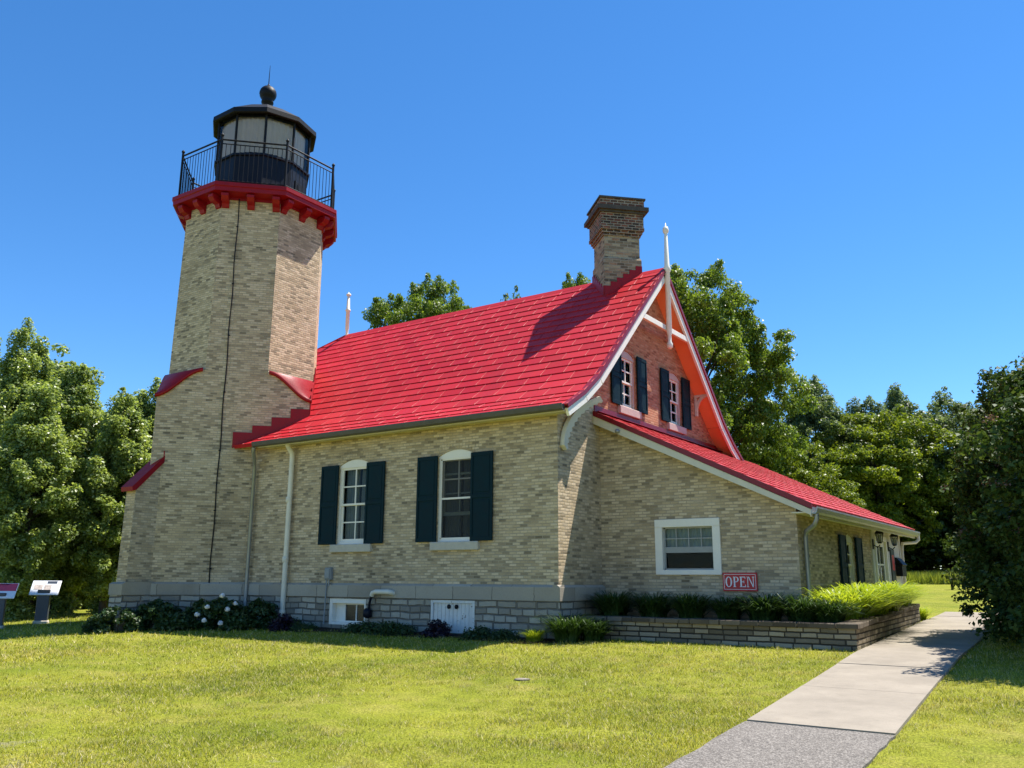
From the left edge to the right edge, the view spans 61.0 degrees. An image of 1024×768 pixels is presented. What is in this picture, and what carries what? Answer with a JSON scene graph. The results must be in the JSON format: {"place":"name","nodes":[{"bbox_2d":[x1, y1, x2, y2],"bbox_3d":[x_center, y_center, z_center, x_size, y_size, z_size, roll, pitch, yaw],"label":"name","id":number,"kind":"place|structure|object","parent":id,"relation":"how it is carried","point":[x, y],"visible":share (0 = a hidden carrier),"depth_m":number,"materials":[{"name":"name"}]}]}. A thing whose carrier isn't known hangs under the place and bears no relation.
{"place":"outdoors","nodes":[
{"label":"outdoors","id":0,"kind":"place"},
{"bbox_2d":[0,584,1023,767],"bbox_3d":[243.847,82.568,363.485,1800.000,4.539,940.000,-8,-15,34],"label":"ground","id":1,"kind":"structure","parent":0,"point":[944,601],"depth_m":10.48,"materials":[{"name":"green plant"}]},
{"bbox_2d":[0,583,18,628],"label":"info panel","id":2,"kind":"object","parent":1,"relation":"on","point":[8,590],"visible":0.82,"depth_m":23.16,"materials":[{"name":"plastic"}]},
{"bbox_2d":[0,317,59,599],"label":"poplar tree","id":3,"kind":"object","parent":1,"relation":"on","point":[19,372],"visible":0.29,"depth_m":30.78,"materials":[{"name":"green plant"}]},
{"bbox_2d":[0,383,85,619],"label":"poplar tree","id":4,"kind":"object","parent":1,"relation":"on","point":[34,434],"visible":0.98,"depth_m":26.28,"materials":[{"name":"green plant"}]},
{"bbox_2d":[29,581,61,623],"bbox_3d":[-13.200,6.193,24.505,0.740,1.269,0.372,4,-13,-15],"label":"info panel","id":5,"kind":"object","parent":1,"relation":"on","point":[43,591],"visible":0.83,"depth_m":24.42,"materials":[{"name":"metal"}]},
{"bbox_2d":[28,343,69,608],"bbox_3d":[-17.525,3.455,32.720,2.600,10.312,2.780,7,-14,-26],"label":"spire tree","id":6,"kind":"object","parent":1,"relation":"on","point":[61,364],"visible":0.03,"depth_m":33.52,"materials":[{"name":"green plant"}]},
{"bbox_2d":[16,360,116,613],"bbox_3d":[-15.210,3.449,29.209,4.084,8.852,4.040,-3,-13,15],"label":"poplar tree","id":7,"kind":"object","parent":1,"relation":"on","point":[81,413],"visible":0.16,"depth_m":29.08,"materials":[{"name":"green plant"}]},
{"bbox_2d":[45,500,121,609],"bbox_3d":[-15.796,4.595,31.992,3.712,7.681,3.672,11,-17,-40],"label":"poplar tree","id":8,"kind":"object","parent":1,"relation":"on","point":[81,596],"visible":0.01,"depth_m":31.48,"materials":[{"name":"green plant"}]},
{"bbox_2d":[81,616,114,632],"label":"shrub","id":9,"kind":"object","parent":1,"relation":"on","point":[87,629],"visible":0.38,"depth_m":21.14,"materials":[{"name":"green plant"}]},
{"bbox_2d":[61,386,151,613],"bbox_3d":[-12.950,3.857,28.467,3.492,7.650,3.530,4,-13,-14],"label":"poplar tree","id":10,"kind":"object","parent":1,"relation":"on","point":[122,441],"visible":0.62,"depth_m":27.70,"materials":[{"name":"green plant"}]},
{"bbox_2d":[86,605,144,633],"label":"shrub","id":11,"kind":"object","parent":1,"relation":"on","point":[133,621],"visible":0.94,"depth_m":21.06,"materials":[{"name":"green plant"}]},
{"bbox_2d":[132,376,161,454],"bbox_3d":[-15.154,4.336,35.606,4.579,9.651,4.723,1,-13,-2],"label":"poplar tree","id":12,"kind":"object","parent":1,"relation":"on","point":[147,406],"visible":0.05,"depth_m":36.25,"materials":[{"name":"green plant"}]},
{"bbox_2d":[136,598,181,630],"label":"peony bush","id":13,"kind":"object","parent":1,"relation":"on","point":[160,612],"visible":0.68,"depth_m":21.45,"materials":[{"name":"green plant"}]},
{"bbox_2d":[108,71,336,631],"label":"lighthouse tower","id":14,"kind":"structure","parent":1,"relation":"on","point":[259,225],"depth_m":24.12,"materials":[{"name":"beige brick"}]},
{"bbox_2d":[214,625,557,642],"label":"foundation soil","id":15,"kind":"structure","parent":1,"relation":"on","point":[523,640],"depth_m":18.34,"materials":[{"name":"brown soil"}]},
{"bbox_2d":[167,598,221,631],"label":"peony bush","id":16,"kind":"object","parent":15,"relation":"on","point":[185,620],"visible":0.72,"depth_m":21.17,"materials":[{"name":"green plant"}]},
{"bbox_2d":[194,593,257,630],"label":"peony bush","id":17,"kind":"object","parent":15,"relation":"on","point":[223,606],"visible":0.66,"depth_m":21.08,"materials":[{"name":"green plant"}]},
{"bbox_2d":[220,597,278,630],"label":"peony bush","id":18,"kind":"object","parent":15,"relation":"on","point":[259,607],"visible":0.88,"depth_m":20.98,"materials":[{"name":"green plant"}]},
{"bbox_2d":[255,616,275,629],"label":"leafy weed","id":19,"kind":"object","parent":15,"relation":"on","point":[263,624],"visible":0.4,"depth_m":20.95,"materials":[{"name":"green plant"}]},
{"bbox_2d":[267,613,297,631],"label":"purple plant","id":20,"kind":"object","parent":15,"relation":"on","point":[279,622],"visible":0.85,"depth_m":20.45,"materials":[{"name":"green plant"}]},
{"bbox_2d":[282,616,305,628],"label":"leafy weed","id":21,"kind":"object","parent":15,"relation":"on","point":[292,622],"visible":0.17,"depth_m":20.69,"materials":[{"name":"green plant"}]},
{"bbox_2d":[289,621,318,630],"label":"leafy weed","id":22,"kind":"object","parent":15,"relation":"on","point":[299,625],"visible":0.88,"depth_m":20.34,"materials":[{"name":"green plant"}]},
{"bbox_2d":[340,620,374,633],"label":"leafy weed","id":23,"kind":"object","parent":15,"relation":"on","point":[358,626],"visible":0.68,"depth_m":19.52,"materials":[{"name":"green plant"}]},
{"bbox_2d":[359,621,395,635],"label":"leafy weed","id":24,"kind":"object","parent":15,"relation":"on","point":[376,628],"visible":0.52,"depth_m":19.14,"materials":[{"name":"green plant"}]},
{"bbox_2d":[378,620,417,636],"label":"leafy weed","id":25,"kind":"object","parent":15,"relation":"on","point":[399,628],"visible":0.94,"depth_m":18.83,"materials":[{"name":"green plant"}]},
{"bbox_2d":[419,619,452,637],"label":"purple plant","id":26,"kind":"object","parent":15,"relation":"on","point":[437,627],"visible":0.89,"depth_m":18.25,"materials":[{"name":"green plant"}]},
{"bbox_2d":[458,625,495,641],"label":"leafy weed","id":27,"kind":"object","parent":15,"relation":"on","point":[482,633],"visible":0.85,"depth_m":17.60,"materials":[{"name":"green plant"}]},
{"bbox_2d":[489,628,520,640],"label":"leafy weed","id":28,"kind":"object","parent":15,"relation":"on","point":[500,634],"visible":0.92,"depth_m":17.30,"materials":[{"name":"green plant"}]},
{"bbox_2d":[516,628,550,641],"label":"daylily clump","id":29,"kind":"object","parent":15,"relation":"on","point":[532,635],"visible":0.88,"depth_m":16.94,"materials":[{"name":"green plant"}]},
{"bbox_2d":[361,272,471,329],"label":"maple tree","id":30,"kind":"object","parent":1,"relation":"on","point":[413,308],"visible":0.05,"depth_m":51.83,"materials":[{"name":"green plant"}]},
{"bbox_2d":[500,285,520,300],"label":"broadleaf tree","id":31,"kind":"object","parent":1,"relation":"on","point":[506,296],"depth_m":57.20,"materials":[{"name":"green plant"}]},
{"bbox_2d":[514,678,530,680],"bbox_3d":[0.147,4.179,12.308,0.240,0.021,0.236,-8,-15,34],"label":"valve cover","id":32,"kind":"object","parent":1,"relation":"on","point":[523,679],"visible":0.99,"depth_m":12.24,"materials":[{"name":"stone"}]},
{"bbox_2d":[522,612,606,642],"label":"grass clump","id":33,"kind":"object","parent":1,"relation":"on","point":[562,629],"visible":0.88,"depth_m":16.70,"materials":[{"name":"green plant"}]},
{"bbox_2d":[561,272,590,288],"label":"maple tree","id":34,"kind":"object","parent":1,"relation":"on","point":[581,280],"depth_m":50.85,"materials":[{"name":"green plant"}]},
{"bbox_2d":[233,195,919,638],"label":"keeper house","id":35,"kind":"structure","parent":1,"relation":"on","point":[513,465],"depth_m":20.05,"materials":[{"name":"brick"}]},
{"bbox_2d":[323,568,332,623],"bbox_3d":[-4.443,5.094,20.919,0.200,1.320,0.138,-8,-15,34],"label":"electrical box","id":36,"kind":"object","parent":35,"relation":"attached to","point":[328,574],"visible":1,"depth_m":20.95,"materials":[{"name":"grey metal"}]},
{"bbox_2d":[329,598,365,624],"bbox_3d":[-3.783,5.407,20.659,1.200,0.600,0.375,-8,-15,34],"label":"basement window","id":37,"kind":"structure","parent":35,"relation":"in","point":[341,611],"depth_m":20.68,"materials":[{"name":"white paint"}]},
{"bbox_2d":[318,451,385,552],"bbox_3d":[-3.660,2.815,21.390,2.840,2.780,0.835,-8,-15,34],"label":"window","id":38,"kind":"structure","parent":35,"relation":"in","point":[361,504],"depth_m":21.28,"materials":[{"name":"white paint"}]},
{"bbox_2d":[363,589,394,617],"bbox_3d":[-3.053,5.024,19.870,0.868,0.648,0.191,-8,-15,34],"label":"exhaust pipe","id":39,"kind":"object","parent":35,"relation":"attached to","point":[367,612],"visible":1,"depth_m":19.91,"materials":[{"name":"white paint"}]},
{"bbox_2d":[415,440,492,550],"bbox_3d":[-1.061,2.436,19.651,2.840,2.780,0.835,-8,-15,34],"label":"window","id":40,"kind":"structure","parent":35,"relation":"in","point":[465,509],"depth_m":19.52,"materials":[{"name":"white paint"}]},
{"bbox_2d":[611,344,647,419],"bbox_3d":[2.801,-0.100,21.209,0.225,1.830,1.880,-8,-15,34],"label":"window","id":41,"kind":"structure","parent":35,"relation":"in","point":[622,378],"depth_m":21.36,"materials":[{"name":"white paint"}]},
{"bbox_2d":[660,365,691,434],"bbox_3d":[4.349,0.404,23.413,0.225,1.830,1.880,-8,-15,34],"label":"window","id":42,"kind":"structure","parent":35,"relation":"in","point":[669,383],"depth_m":23.52,"materials":[{"name":"white paint"}]},
{"bbox_2d":[654,518,721,574],"bbox_3d":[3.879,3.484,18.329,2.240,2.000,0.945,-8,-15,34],"label":"window","id":43,"kind":"structure","parent":35,"relation":"in","point":[682,546],"depth_m":18.18,"materials":[{"name":"white paint"}]},
{"bbox_2d":[723,573,757,590],"bbox_3d":[4.514,3.916,17.209,0.700,0.360,0.040,-8,-15,34],"label":"open sign","id":44,"kind":"object","parent":35,"relation":"attached to","point":[740,581],"visible":1,"depth_m":17.19,"materials":[{"name":"red paint"}]},
{"bbox_2d":[838,534,865,587],"bbox_3d":[7.683,4.114,19.824,0.216,1.365,2.000,-8,-15,34],"label":"window","id":45,"kind":"structure","parent":35,"relation":"in","point":[845,541],"depth_m":20.07,"materials":[{"name":"beige paint"}]},
{"bbox_2d":[872,531,883,548],"bbox_3d":[9.130,3.835,21.681,0.280,0.560,0.191,-8,-15,34],"label":"wall lantern","id":46,"kind":"object","parent":35,"relation":"attached to","point":[880,538],"depth_m":21.64,"materials":[{"name":"black metal"}]},
{"bbox_2d":[873,535,889,583],"bbox_3d":[9.460,5.007,22.232,0.115,2.200,1.350,-8,-15,34],"label":"door","id":47,"kind":"structure","parent":35,"relation":"in","point":[881,553],"depth_m":22.56,"materials":[{"name":"white paint"}]},
{"bbox_2d":[887,534,897,550],"bbox_3d":[10.113,4.156,23.081,0.280,0.560,0.191,-8,-15,34],"label":"wall lantern","id":48,"kind":"object","parent":35,"relation":"attached to","point":[894,541],"depth_m":23.04,"materials":[{"name":"black metal"}]},
{"bbox_2d":[889,549,896,583],"bbox_3d":[10.213,4.939,23.279,0.031,1.000,0.440,-8,-15,34],"label":"notice board","id":49,"kind":"object","parent":35,"relation":"attached to","point":[892,560],"visible":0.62,"depth_m":23.22,"materials":[{"name":"red paint"}]},
{"bbox_2d":[895,557,906,575],"bbox_3d":[10.644,4.999,23.764,0.200,0.500,0.590,-8,-15,34],"label":"mailbox","id":50,"kind":"object","parent":35,"relation":"attached to","point":[900,564],"visible":1,"depth_m":23.57,"materials":[{"name":"black metal"}]},
{"bbox_2d":[568,617,625,641],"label":"grass clump","id":51,"kind":"object","parent":1,"relation":"on","point":[597,632],"visible":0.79,"depth_m":16.76,"materials":[{"name":"green plant"}]},
{"bbox_2d":[670,259,819,476],"bbox_3d":[7.040,1.733,35.940,10.433,14.590,10.506,-6,-14,25],"label":"maple tree","id":52,"kind":"object","parent":1,"relation":"on","point":[720,338],"visible":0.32,"depth_m":34.41,"materials":[{"name":"green plant"}]},
{"bbox_2d":[576,603,919,650],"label":"planter wall","id":53,"kind":"structure","parent":1,"relation":"on","point":[855,634],"depth_m":15.92,"materials":[{"name":"stone"}]},
{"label":"planting soil","id":54,"kind":"structure","parent":53,"relation":"in","visible":0},
{"bbox_2d":[577,589,646,615],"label":"grass clump","id":55,"kind":"object","parent":54,"relation":"on","point":[611,605],"visible":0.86,"depth_m":17.75,"materials":[{"name":"green plant"}]},
{"bbox_2d":[617,592,683,617],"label":"grass clump","id":56,"kind":"object","parent":54,"relation":"on","point":[650,606],"visible":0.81,"depth_m":17.30,"materials":[{"name":"green plant"}]},
{"bbox_2d":[661,591,730,617],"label":"grass clump","id":57,"kind":"object","parent":54,"relation":"on","point":[685,608],"visible":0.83,"depth_m":16.83,"materials":[{"name":"green plant"}]},
{"bbox_2d":[687,595,754,619],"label":"grass clump","id":58,"kind":"object","parent":54,"relation":"on","point":[725,610],"visible":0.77,"depth_m":16.49,"materials":[{"name":"green plant"}]},
{"bbox_2d":[721,591,797,620],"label":"grass clump","id":59,"kind":"object","parent":54,"relation":"on","point":[758,609],"visible":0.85,"depth_m":15.97,"materials":[{"name":"green plant"}]},
{"bbox_2d":[763,593,838,621],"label":"grass clump","id":60,"kind":"object","parent":54,"relation":"on","point":[794,612],"visible":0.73,"depth_m":15.56,"materials":[{"name":"green plant"}]},
{"bbox_2d":[794,599,870,622],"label":"grass clump","id":61,"kind":"object","parent":54,"relation":"on","point":[835,613],"visible":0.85,"depth_m":15.30,"materials":[{"name":"green plant"}]},
{"bbox_2d":[781,586,899,620],"bbox_3d":[6.137,4.159,16.403,2.648,0.703,2.642,-1,-13,7],"label":"daylily clump","id":62,"kind":"object","parent":54,"relation":"on","point":[854,599],"visible":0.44,"depth_m":16.05,"materials":[{"name":"green plant"}]},
{"bbox_2d":[816,586,877,602],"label":"daylily clump","id":63,"kind":"object","parent":54,"relation":"on","point":[835,591],"visible":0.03,"depth_m":16.96,"materials":[{"name":"green plant"}]},
{"bbox_2d":[794,588,900,616],"bbox_3d":[6.525,4.251,16.753,2.464,0.663,2.576,-4,-13,16],"label":"daylily clump","id":64,"kind":"object","parent":54,"relation":"on","point":[866,611],"visible":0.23,"depth_m":16.38,"materials":[{"name":"green plant"}]},
{"bbox_2d":[824,581,904,597],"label":"daylily clump","id":65,"kind":"object","parent":54,"relation":"on","point":[842,585],"visible":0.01,"depth_m":17.52,"materials":[{"name":"green plant"}]},
{"bbox_2d":[812,585,923,615],"bbox_3d":[6.734,4.329,17.295,2.719,0.744,2.714,-2,-13,12],"label":"daylily clump","id":66,"kind":"object","parent":54,"relation":"on","point":[871,614],"visible":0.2,"depth_m":16.79,"materials":[{"name":"green plant"}]},
{"bbox_2d":[825,581,920,610],"bbox_3d":[7.168,4.458,17.973,3.000,0.772,2.869,11,-16,-39],"label":"daylily clump","id":67,"kind":"object","parent":54,"relation":"on","point":[879,588],"visible":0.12,"depth_m":17.49,"materials":[{"name":"green plant"}]},
{"bbox_2d":[816,582,930,614],"bbox_3d":[7.039,4.389,17.636,2.898,0.769,2.892,8,-15,-30],"label":"daylily clump","id":68,"kind":"object","parent":54,"relation":"on","point":[880,611],"visible":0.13,"depth_m":17.40,"materials":[{"name":"green plant"}]},
{"bbox_2d":[838,581,928,612],"bbox_3d":[7.577,4.527,18.323,2.841,0.777,2.835,-3,-13,13],"label":"daylily clump","id":69,"kind":"object","parent":54,"relation":"on","point":[890,590],"visible":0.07,"depth_m":17.93,"materials":[{"name":"green plant"}]},
{"bbox_2d":[836,580,938,610],"bbox_3d":[7.844,4.639,18.818,2.878,0.766,2.884,7,-14,-26],"label":"daylily clump","id":70,"kind":"object","parent":54,"relation":"on","point":[896,596],"visible":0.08,"depth_m":18.58,"materials":[{"name":"green plant"}]},
{"bbox_2d":[846,581,935,610],"bbox_3d":[8.034,4.682,19.059,2.889,0.777,3.020,-2,-13,11],"label":"daylily clump","id":71,"kind":"object","parent":54,"relation":"on","point":[900,592],"visible":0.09,"depth_m":18.63,"materials":[{"name":"green plant"}]},
{"bbox_2d":[867,580,942,605],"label":"daylily clump","id":72,"kind":"object","parent":54,"relation":"on","point":[905,604],"visible":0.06,"depth_m":20.97,"materials":[{"name":"green plant"}]},
{"bbox_2d":[904,583,932,603],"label":"daylily clump","id":73,"kind":"object","parent":54,"relation":"on","point":[917,591],"visible":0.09,"depth_m":21.32,"materials":[{"name":"green plant"}]},
{"bbox_2d":[775,437,866,507],"bbox_3d":[12.405,5.987,39.583,6.414,7.434,6.664,5,-14,-20],"label":"linden tree","id":74,"kind":"object","parent":1,"relation":"on","point":[810,472],"visible":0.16,"depth_m":38.56,"materials":[{"name":"green plant"}]},
{"bbox_2d":[779,374,874,496],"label":"ash tree","id":75,"kind":"object","parent":1,"relation":"on","point":[823,416],"visible":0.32,"depth_m":55.79,"materials":[{"name":"green plant"}]},
{"bbox_2d":[816,452,916,546],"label":"linden tree","id":76,"kind":"object","parent":1,"relation":"on","point":[884,499],"visible":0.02,"depth_m":55.01,"materials":[{"name":"green plant"}]},
{"bbox_2d":[841,395,897,475],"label":"ash tree","id":77,"kind":"object","parent":1,"relation":"on","point":[868,403],"visible":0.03,"depth_m":62.03,"materials":[{"name":"green plant"}]},
{"bbox_2d":[802,404,960,571],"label":"linden tree","id":78,"kind":"object","parent":1,"relation":"on","point":[894,453],"visible":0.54,"depth_m":52.56,"materials":[{"name":"green plant"}]},
{"bbox_2d":[881,382,925,451],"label":"pine tree","id":79,"kind":"object","parent":1,"relation":"on","point":[895,394],"visible":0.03,"depth_m":64.75,"materials":[{"name":"green plant"}]},
{"bbox_2d":[874,462,968,573],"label":"woodland bush","id":80,"kind":"object","parent":1,"relation":"on","point":[949,530],"visible":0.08,"depth_m":52.79,"materials":[{"name":"green plant"}]},
{"bbox_2d":[884,464,967,572],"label":"woodland bush","id":81,"kind":"object","parent":1,"relation":"on","point":[937,553],"depth_m":60.92,"materials":[{"name":"green plant"}]},
{"bbox_2d":[886,498,968,570],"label":"woodland bush","id":82,"kind":"object","parent":1,"relation":"on","point":[921,551],"depth_m":55.47,"materials":[{"name":"green plant"}]},
{"bbox_2d":[919,606,940,619],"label":"daylily clump","id":83,"kind":"object","parent":1,"relation":"on","point":[923,614],"visible":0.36,"depth_m":22.49,"materials":[{"name":"green plant"}]},
{"bbox_2d":[900,468,972,567],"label":"woodland bush","id":84,"kind":"object","parent":1,"relation":"on","point":[923,560],"visible":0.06,"depth_m":53.12,"materials":[{"name":"green plant"}]},
{"bbox_2d":[887,386,989,572],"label":"broadleaf tree","id":85,"kind":"object","parent":1,"relation":"on","point":[948,420],"visible":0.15,"depth_m":56.63,"materials":[{"name":"green plant"}]},
{"bbox_2d":[945,386,992,452],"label":"broadleaf tree","id":86,"kind":"object","parent":1,"relation":"on","point":[953,448],"depth_m":57.60,"materials":[{"name":"green plant"}]},
{"bbox_2d":[939,366,1023,645],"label":"lilac bush","id":87,"kind":"object","parent":1,"relation":"on","point":[980,551],"visible":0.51,"depth_m":16.60,"materials":[{"name":"green plant"}]},
{"bbox_2d":[953,353,1023,648],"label":"lilac bush","id":88,"kind":"object","parent":1,"relation":"on","point":[1007,447],"visible":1,"depth_m":13.44,"materials":[{"name":"green plant"}]},
{"bbox_2d":[0,0,1023,568],"label":"sky","id":89,"kind":"structure","parent":0,"point":[857,166],"materials":[{"name":"blue"}]},
{"bbox_2d":[664,721,895,767],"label":"path","id":90,"kind":"structure","parent":0,"point":[748,744],"depth_m":7.68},
{"bbox_2d":[747,612,989,734],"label":"sidewalk","id":91,"kind":"structure","parent":0,"point":[881,686],"depth_m":11.19,"materials":[{"name":"concrete"}]},
{"bbox_2d":[906,570,969,584],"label":"tall grass","id":92,"kind":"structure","parent":0,"point":[932,577],"depth_m":47.96,"materials":[{"name":"green plant"}]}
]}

